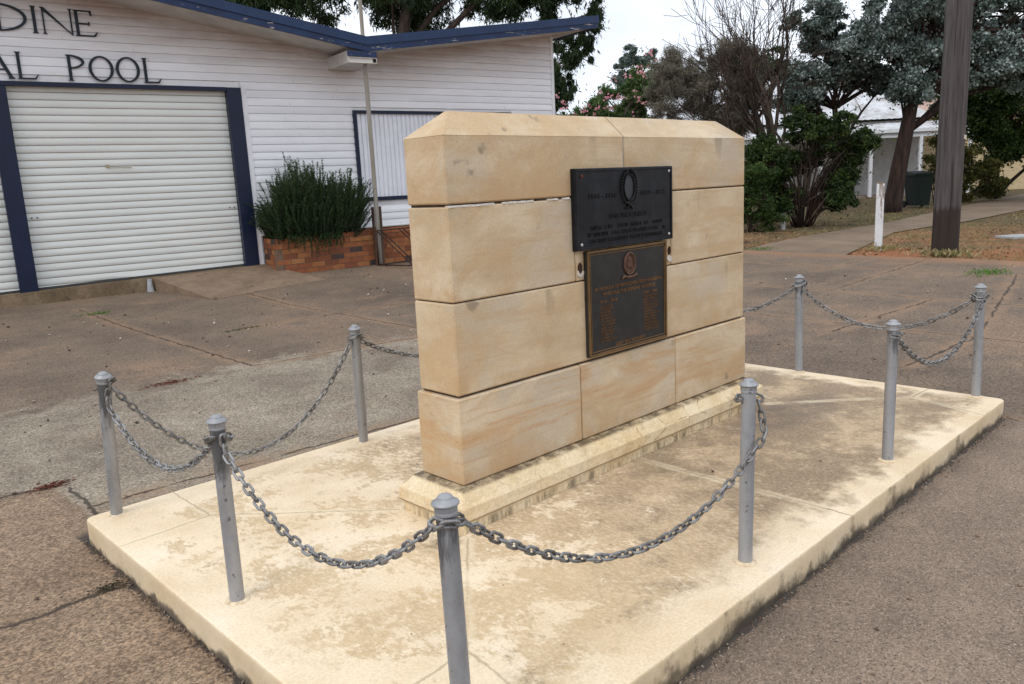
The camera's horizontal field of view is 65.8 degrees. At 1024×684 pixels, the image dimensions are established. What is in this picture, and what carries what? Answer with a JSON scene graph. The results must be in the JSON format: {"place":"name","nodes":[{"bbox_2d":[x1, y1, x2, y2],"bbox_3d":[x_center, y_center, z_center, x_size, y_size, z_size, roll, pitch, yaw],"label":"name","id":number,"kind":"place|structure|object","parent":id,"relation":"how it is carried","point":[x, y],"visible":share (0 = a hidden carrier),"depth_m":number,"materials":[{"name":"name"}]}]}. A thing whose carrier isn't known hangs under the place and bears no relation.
{"place":"outdoors","nodes":[
{"label":"outdoors","id":0,"kind":"place"},
{"bbox_2d":[271,0,1023,118],"label":"sky","id":1,"kind":"structure","parent":0,"point":[641,23],"materials":[{"name":"white"}]},
{"bbox_2d":[757,45,798,80],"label":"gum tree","id":2,"kind":"object","parent":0,"point":[768,50],"visible":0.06,"depth_m":40.56,"materials":[{"name":"green plant"}]},
{"bbox_2d":[743,189,1023,260],"bbox_3d":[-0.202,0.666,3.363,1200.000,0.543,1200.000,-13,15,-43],"label":"ground","id":3,"kind":"structure","parent":0,"point":[895,253],"depth_m":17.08,"materials":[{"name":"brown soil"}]},
{"bbox_2d":[0,264,263,308],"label":"kerb","id":4,"kind":"structure","parent":3,"relation":"on","point":[94,290],"depth_m":11.68,"materials":[{"name":"concrete"}]},
{"bbox_2d":[0,0,598,293],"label":"pool building","id":5,"kind":"structure","parent":3,"relation":"on","point":[143,138],"depth_m":12.33,"materials":[{"name":"white paint"}]},
{"bbox_2d":[0,178,19,293],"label":"roller door","id":6,"kind":"structure","parent":5,"relation":"in","point":[8,275],"depth_m":11.22,"materials":[{"name":"white metal"}]},
{"bbox_2d":[6,86,243,289],"bbox_3d":[-5.722,-2.388,12.039,2.978,2.877,0.058,-10,14,-34],"label":"roller door","id":7,"kind":"structure","parent":5,"relation":"in","point":[118,184],"depth_m":11.96,"materials":[{"name":"white metal"}]},
{"bbox_2d":[352,111,442,200],"bbox_3d":[-1.364,-3.509,14.842,3.370,1.550,0.075,-10,14,-34],"label":"window","id":8,"kind":"structure","parent":5,"relation":"in","point":[389,128],"depth_m":14.25,"materials":[{"name":"blue paint"}]},
{"bbox_2d":[225,0,591,33],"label":"gum tree","id":9,"kind":"object","parent":3,"relation":"on","point":[405,16],"visible":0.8,"depth_m":23.55,"materials":[{"name":"green plant"}]},
{"bbox_2d":[0,250,1023,683],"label":"paved apron","id":10,"kind":"object","parent":3,"relation":"on","point":[56,632],"visible":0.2,"depth_m":6.46,"materials":[{"name":"grey asphalt"}]},
{"bbox_2d":[25,477,76,493],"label":"leaf scraps","id":11,"kind":"object","parent":10,"relation":"on","point":[52,484],"visible":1,"depth_m":4.42,"materials":[{"name":"brown plant"}]},
{"bbox_2d":[71,310,109,317],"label":"weed","id":12,"kind":"object","parent":10,"relation":"on","point":[95,313],"visible":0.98,"depth_m":10.37,"materials":[{"name":"green plant"}]},
{"bbox_2d":[74,575,132,599],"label":"leaf scraps","id":13,"kind":"object","parent":10,"relation":"on","point":[103,588],"visible":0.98,"depth_m":3.23,"materials":[{"name":"brown plant"}]},
{"bbox_2d":[147,279,154,291],"bbox_3d":[-5.555,-0.859,12.157,0.114,0.210,0.109,-13,15,-43],"label":"drain stub","id":14,"kind":"object","parent":10,"relation":"on","point":[150,287],"visible":0.91,"depth_m":12.12,"materials":[{"name":"grey plastic"}]},
{"bbox_2d":[138,376,200,390],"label":"leaf scraps","id":15,"kind":"object","parent":10,"relation":"on","point":[168,382],"visible":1,"depth_m":6.67,"materials":[{"name":"brown plant"}]},
{"bbox_2d":[153,264,325,299],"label":"ramp","id":16,"kind":"structure","parent":10,"relation":"on","point":[217,284],"depth_m":12.13,"materials":[{"name":"concrete"}]},
{"bbox_2d":[206,322,275,334],"bbox_3d":[-3.052,-0.151,8.995,0.844,0.036,0.167,-13,15,-43],"label":"weed","id":17,"kind":"object","parent":10,"relation":"on","point":[242,328],"visible":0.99,"depth_m":8.99,"materials":[{"name":"green plant"}]},
{"bbox_2d":[264,226,411,272],"bbox_3d":[-1.960,-1.651,14.341,4.880,1.002,0.614,-10,14,-34],"label":"brick planter","id":18,"kind":"object","parent":10,"relation":"on","point":[358,251],"visible":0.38,"depth_m":13.30,"materials":[{"name":"orange brick"}]},
{"bbox_2d":[242,151,375,258],"bbox_3d":[-3.309,-2.275,13.129,2.194,1.780,0.966,-10,14,-34],"label":"rosemary bush","id":19,"kind":"object","parent":18,"relation":"in","point":[298,209],"visible":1,"depth_m":12.91,"materials":[{"name":"green plant"}]},
{"bbox_2d":[358,0,384,265],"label":"flagpole","id":20,"kind":"object","parent":10,"relation":"on","point":[377,217],"visible":0.68,"depth_m":13.35,"materials":[{"name":"grey metal"}]},
{"bbox_2d":[376,227,411,265],"bbox_3d":[-1.299,-1.732,13.828,2.045,0.638,0.648,-10,14,-34],"label":"gate","id":21,"kind":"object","parent":10,"relation":"on","point":[390,263],"visible":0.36,"depth_m":13.47,"materials":[{"name":"metal"}]},
{"bbox_2d":[2,269,1022,683],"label":"stone chips","id":22,"kind":"object","parent":10,"relation":"on","point":[734,555],"visible":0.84,"depth_m":3.32,"materials":[{"name":"grey gravel"}]},
{"bbox_2d":[87,363,1003,683],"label":"memorial slab","id":23,"kind":"structure","parent":10,"relation":"on","point":[827,487],"depth_m":3.17,"materials":[{"name":"beige concrete"}]},
{"bbox_2d":[94,371,126,516],"bbox_3d":[-1.821,0.480,3.590,0.093,0.741,0.094,-13,25,-41],"label":"chain post","id":24,"kind":"object","parent":23,"relation":"on","point":[110,456],"visible":0.94,"depth_m":3.57,"materials":[{"name":"grey metal"}]},
{"bbox_2d":[93,377,211,472],"bbox_3d":[-1.427,0.358,3.155,0.090,0.306,1.145,-13,15,-43],"label":"chain","id":25,"kind":"object","parent":24,"relation":"hanging from","point":[190,464],"visible":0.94,"depth_m":3.27,"materials":[{"name":"metal"}]},
{"bbox_2d":[206,414,249,606],"bbox_3d":[-0.998,0.603,2.779,0.093,0.730,0.094,-10,15,-32],"label":"chain post","id":26,"kind":"object","parent":23,"relation":"on","point":[216,423],"visible":0.95,"depth_m":2.76,"materials":[{"name":"grey metal"}]},
{"bbox_2d":[203,432,436,568],"bbox_3d":[-0.618,0.511,2.356,0.108,0.304,1.202,-13,15,-43],"label":"chain","id":27,"kind":"object","parent":26,"relation":"hanging from","point":[393,554],"visible":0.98,"depth_m":2.41,"materials":[{"name":"metal"}]},
{"bbox_2d":[348,324,370,443],"bbox_3d":[-0.865,0.256,4.493,0.093,0.733,0.094,-6,17,-14],"label":"chain post","id":28,"kind":"object","parent":23,"relation":"on","point":[354,329],"visible":0.94,"depth_m":4.47,"materials":[{"name":"grey metal"}]},
{"bbox_2d":[111,333,364,456],"bbox_3d":[-1.308,0.309,4.036,1.348,0.521,0.102,-13,15,-43],"label":"chain","id":29,"kind":"object","parent":28,"relation":"hanging from","point":[258,450],"visible":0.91,"depth_m":4.06,"materials":[{"name":"metal"}]},
{"bbox_2d":[360,339,418,357],"bbox_3d":[-0.357,-0.029,4.957,0.030,0.224,1.426,8,16,43],"label":"chain","id":30,"kind":"object","parent":28,"relation":"hanging from","point":[389,350],"visible":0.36,"depth_m":4.59,"materials":[{"name":"metal"}]},
{"bbox_2d":[431,492,470,683],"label":"chain post","id":31,"kind":"object","parent":23,"relation":"on","point":[445,505],"visible":0.99,"depth_m":1.93,"materials":[{"name":"grey metal"}]},
{"bbox_2d":[427,393,767,563],"bbox_3d":[0.372,0.479,2.407,1.506,0.374,0.113,-13,15,-43],"label":"chain","id":32,"kind":"object","parent":31,"relation":"hanging from","point":[461,521],"visible":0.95,"depth_m":2.35,"materials":[{"name":"metal"}]},
{"bbox_2d":[399,111,762,534],"bbox_3d":[0.495,-0.263,4.112,2.490,1.749,0.443,-13,15,-43],"label":"war memorial","id":33,"kind":"object","parent":23,"relation":"on","point":[578,286],"visible":1,"depth_m":3.67,"materials":[{"name":"stone"}]},
{"bbox_2d":[733,378,758,566],"bbox_3d":[0.860,0.490,2.902,0.093,0.730,0.094,4,11,30],"label":"chain post","id":34,"kind":"object","parent":23,"relation":"on","point":[748,391],"visible":0.97,"depth_m":2.88,"materials":[{"name":"grey metal"}]},
{"bbox_2d":[792,274,804,372],"bbox_3d":[2.057,-0.118,5.675,0.093,0.732,0.094,-2,7,4],"label":"chain post","id":35,"kind":"object","parent":23,"relation":"on","point":[799,278],"visible":0.94,"depth_m":5.66,"materials":[{"name":"grey metal"}]},
{"bbox_2d":[743,288,794,312],"bbox_3d":[1.638,-0.333,6.064,1.108,0.236,0.031,8,16,44],"label":"chain","id":36,"kind":"object","parent":35,"relation":"hanging from","point":[770,302],"visible":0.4,"depth_m":5.82,"materials":[{"name":"metal"}]},
{"bbox_2d":[791,280,989,329],"bbox_3d":[2.450,-0.231,5.251,0.116,0.309,1.259,-13,15,-43],"label":"chain","id":37,"kind":"object","parent":35,"relation":"hanging from","point":[973,294],"visible":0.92,"depth_m":5.27,"materials":[{"name":"metal"}]},
{"bbox_2d":[878,319,900,462],"bbox_3d":[1.843,0.252,3.862,0.093,0.731,0.094,2,9,21],"label":"chain post","id":38,"kind":"object","parent":23,"relation":"on","point":[893,326],"visible":0.98,"depth_m":3.84,"materials":[{"name":"grey metal"}]},
{"bbox_2d":[968,283,986,397],"bbox_3d":[2.859,0.006,4.857,0.093,0.731,0.094,-1,9,9],"label":"chain post","id":39,"kind":"object","parent":23,"relation":"on","point":[980,289],"visible":0.96,"depth_m":4.84,"materials":[{"name":"grey metal"}]},
{"bbox_2d":[889,296,986,365],"bbox_3d":[2.356,-0.027,4.333,0.089,0.298,1.538,8,15,43],"label":"chain","id":40,"kind":"object","parent":39,"relation":"hanging from","point":[901,342],"visible":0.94,"depth_m":4.38,"materials":[{"name":"metal"}]},
{"bbox_2d":[963,265,1013,277],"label":"weed","id":41,"kind":"object","parent":10,"relation":"on","point":[996,271],"visible":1,"depth_m":10.39,"materials":[{"name":"green plant"}]},
{"bbox_2d":[534,0,609,114],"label":"gum tree","id":42,"kind":"object","parent":3,"relation":"on","point":[571,60],"visible":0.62,"depth_m":23.59,"materials":[{"name":"green plant"}]},
{"bbox_2d":[555,49,680,117],"bbox_3d":[2.916,-6.115,24.003,4.801,4.895,2.386,-3,11,0],"label":"oleander bush","id":43,"kind":"object","parent":3,"relation":"on","point":[632,104],"visible":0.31,"depth_m":23.59,"materials":[{"name":"green plant"}]},
{"bbox_2d":[586,44,658,107],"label":"gum tree","id":44,"kind":"object","parent":3,"relation":"on","point":[627,59],"visible":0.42,"depth_m":42.08,"materials":[{"name":"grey plant"}]},
{"bbox_2d":[635,33,768,141],"bbox_3d":[5.286,-5.895,21.915,4.105,5.138,2.802,-3,11,0],"label":"casuarina tree","id":45,"kind":"object","parent":3,"relation":"on","point":[692,74],"visible":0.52,"depth_m":21.12,"materials":[{"name":"green plant"}]},
{"bbox_2d":[649,0,842,221],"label":"bare tree","id":46,"kind":"object","parent":3,"relation":"on","point":[753,92],"visible":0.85,"depth_m":20.23,"materials":[{"name":"brown plant"}]},
{"bbox_2d":[742,155,791,232],"bbox_3d":[5.370,-3.268,18.064,2.096,2.070,1.577,-3,11,0],"label":"shrub","id":47,"kind":"object","parent":3,"relation":"on","point":[756,177],"visible":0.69,"depth_m":17.92,"materials":[{"name":"green plant"}]},
{"bbox_2d":[781,212,785,229],"bbox_3d":[6.352,-2.857,18.538,0.100,0.490,0.100,-13,15,-43],"label":"short pipe","id":48,"kind":"object","parent":3,"relation":"on","point":[783,226],"visible":0.35,"depth_m":18.52,"materials":[{"name":"white metal"}]},
{"bbox_2d":[744,102,895,227],"bbox_3d":[6.992,-4.144,18.657,3.635,2.925,2.208,-3,11,0],"label":"dark shrub","id":49,"kind":"object","parent":3,"relation":"on","point":[831,190],"visible":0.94,"depth_m":18.39,"materials":[{"name":"green plant"}]},
{"bbox_2d":[674,81,971,198],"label":"old house","id":50,"kind":"structure","parent":3,"relation":"on","point":[878,165],"depth_m":32.48,"materials":[{"name":"weathered corrugated iron"},{"name":"white painted weatherboard"}]},
{"bbox_2d":[772,0,896,159],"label":"silver gum","id":51,"kind":"object","parent":3,"relation":"on","point":[824,19],"visible":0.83,"depth_m":22.78,"materials":[{"name":"green plant"}]},
{"bbox_2d":[677,419,1023,683],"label":"asphalt footway","id":52,"kind":"structure","parent":3,"relation":"on","point":[958,618],"depth_m":2.85,"materials":[{"name":"grey asphalt"}]},
{"bbox_2d":[771,2,982,70],"bbox_3d":[21.009,-11.952,38.779,18.524,11.896,10.574,-3,11,0],"label":"dark tree","id":53,"kind":"object","parent":3,"relation":"on","point":[796,59],"depth_m":39.33,"materials":[{"name":"green plant"}]},
{"bbox_2d":[874,182,884,250],"bbox_3d":[6.340,-2.131,13.664,0.126,1.235,0.126,3,12,25],"label":"timber post","id":54,"kind":"object","parent":3,"relation":"on","point":[879,213],"visible":0.78,"depth_m":13.60,"materials":[{"name":"white paint"}]},
{"bbox_2d":[856,243,907,251],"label":"weed","id":55,"kind":"object","parent":3,"relation":"on","point":[882,247],"visible":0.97,"depth_m":13.55,"materials":[{"name":"green plant"}]},
{"bbox_2d":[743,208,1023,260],"bbox_3d":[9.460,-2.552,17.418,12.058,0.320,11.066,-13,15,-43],"label":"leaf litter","id":56,"kind":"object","parent":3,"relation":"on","point":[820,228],"visible":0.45,"depth_m":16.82,"materials":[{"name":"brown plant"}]},
{"bbox_2d":[747,194,1023,254],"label":"footpath","id":57,"kind":"structure","parent":3,"relation":"on","point":[843,242],"depth_m":16.85,"materials":[{"name":"concrete"}]},
{"bbox_2d":[745,246,777,250],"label":"weed","id":58,"kind":"object","parent":57,"relation":"on","point":[766,248],"visible":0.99,"depth_m":14.44,"materials":[{"name":"green plant"}]},
{"bbox_2d":[902,171,934,206],"bbox_3d":[12.144,-4.576,23.692,0.592,1.070,0.780,-3,11,0],"label":"wheelie bin","id":59,"kind":"object","parent":3,"relation":"on","point":[918,186],"visible":0.91,"depth_m":23.44,"materials":[{"name":"green plastic"}]},
{"bbox_2d":[916,131,937,206],"bbox_3d":[12.715,-5.215,23.563,1.409,2.365,1.082,1,12,16],"label":"yellow shrub","id":60,"kind":"object","parent":3,"relation":"on","point":[928,159],"visible":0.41,"depth_m":23.57,"materials":[{"name":"green plant"}]},
{"bbox_2d":[836,0,1023,212],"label":"silver gum","id":61,"kind":"object","parent":3,"relation":"on","point":[904,38],"visible":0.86,"depth_m":21.32,"materials":[{"name":"green plant"}]},
{"bbox_2d":[861,97,1023,191],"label":"cream house","id":62,"kind":"structure","parent":3,"relation":"on","point":[1009,172],"depth_m":32.73,"materials":[{"name":"beige paint"}]},
{"bbox_2d":[899,247,998,258],"bbox_3d":[6.809,-1.396,12.380,1.384,0.168,0.569,3,13,26],"label":"weed","id":63,"kind":"object","parent":3,"relation":"on","point":[943,252],"visible":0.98,"depth_m":12.33,"materials":[{"name":"green plant"}]},
{"bbox_2d":[930,0,973,256],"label":"power pole","id":64,"kind":"object","parent":3,"relation":"on","point":[952,135],"visible":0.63,"depth_m":12.14,"materials":[{"name":"brown wood"}]},
{"bbox_2d":[923,137,1012,202],"bbox_3d":[14.278,-5.306,24.763,3.039,2.366,1.496,-3,11,0],"label":"yellow shrub","id":65,"kind":"object","parent":3,"relation":"on","point":[992,184],"visible":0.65,"depth_m":24.55,"materials":[{"name":"green plant"}]},
{"bbox_2d":[928,87,1023,198],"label":"green tree","id":66,"kind":"object","parent":3,"relation":"on","point":[990,116],"visible":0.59,"depth_m":25.00,"materials":[{"name":"green plant"}]},
{"bbox_2d":[995,234,1023,239],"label":"pit lid","id":67,"kind":"object","parent":3,"relation":"on","point":[1016,236],"visible":0.95,"depth_m":14.55,"materials":[{"name":"concrete"}]}
]}

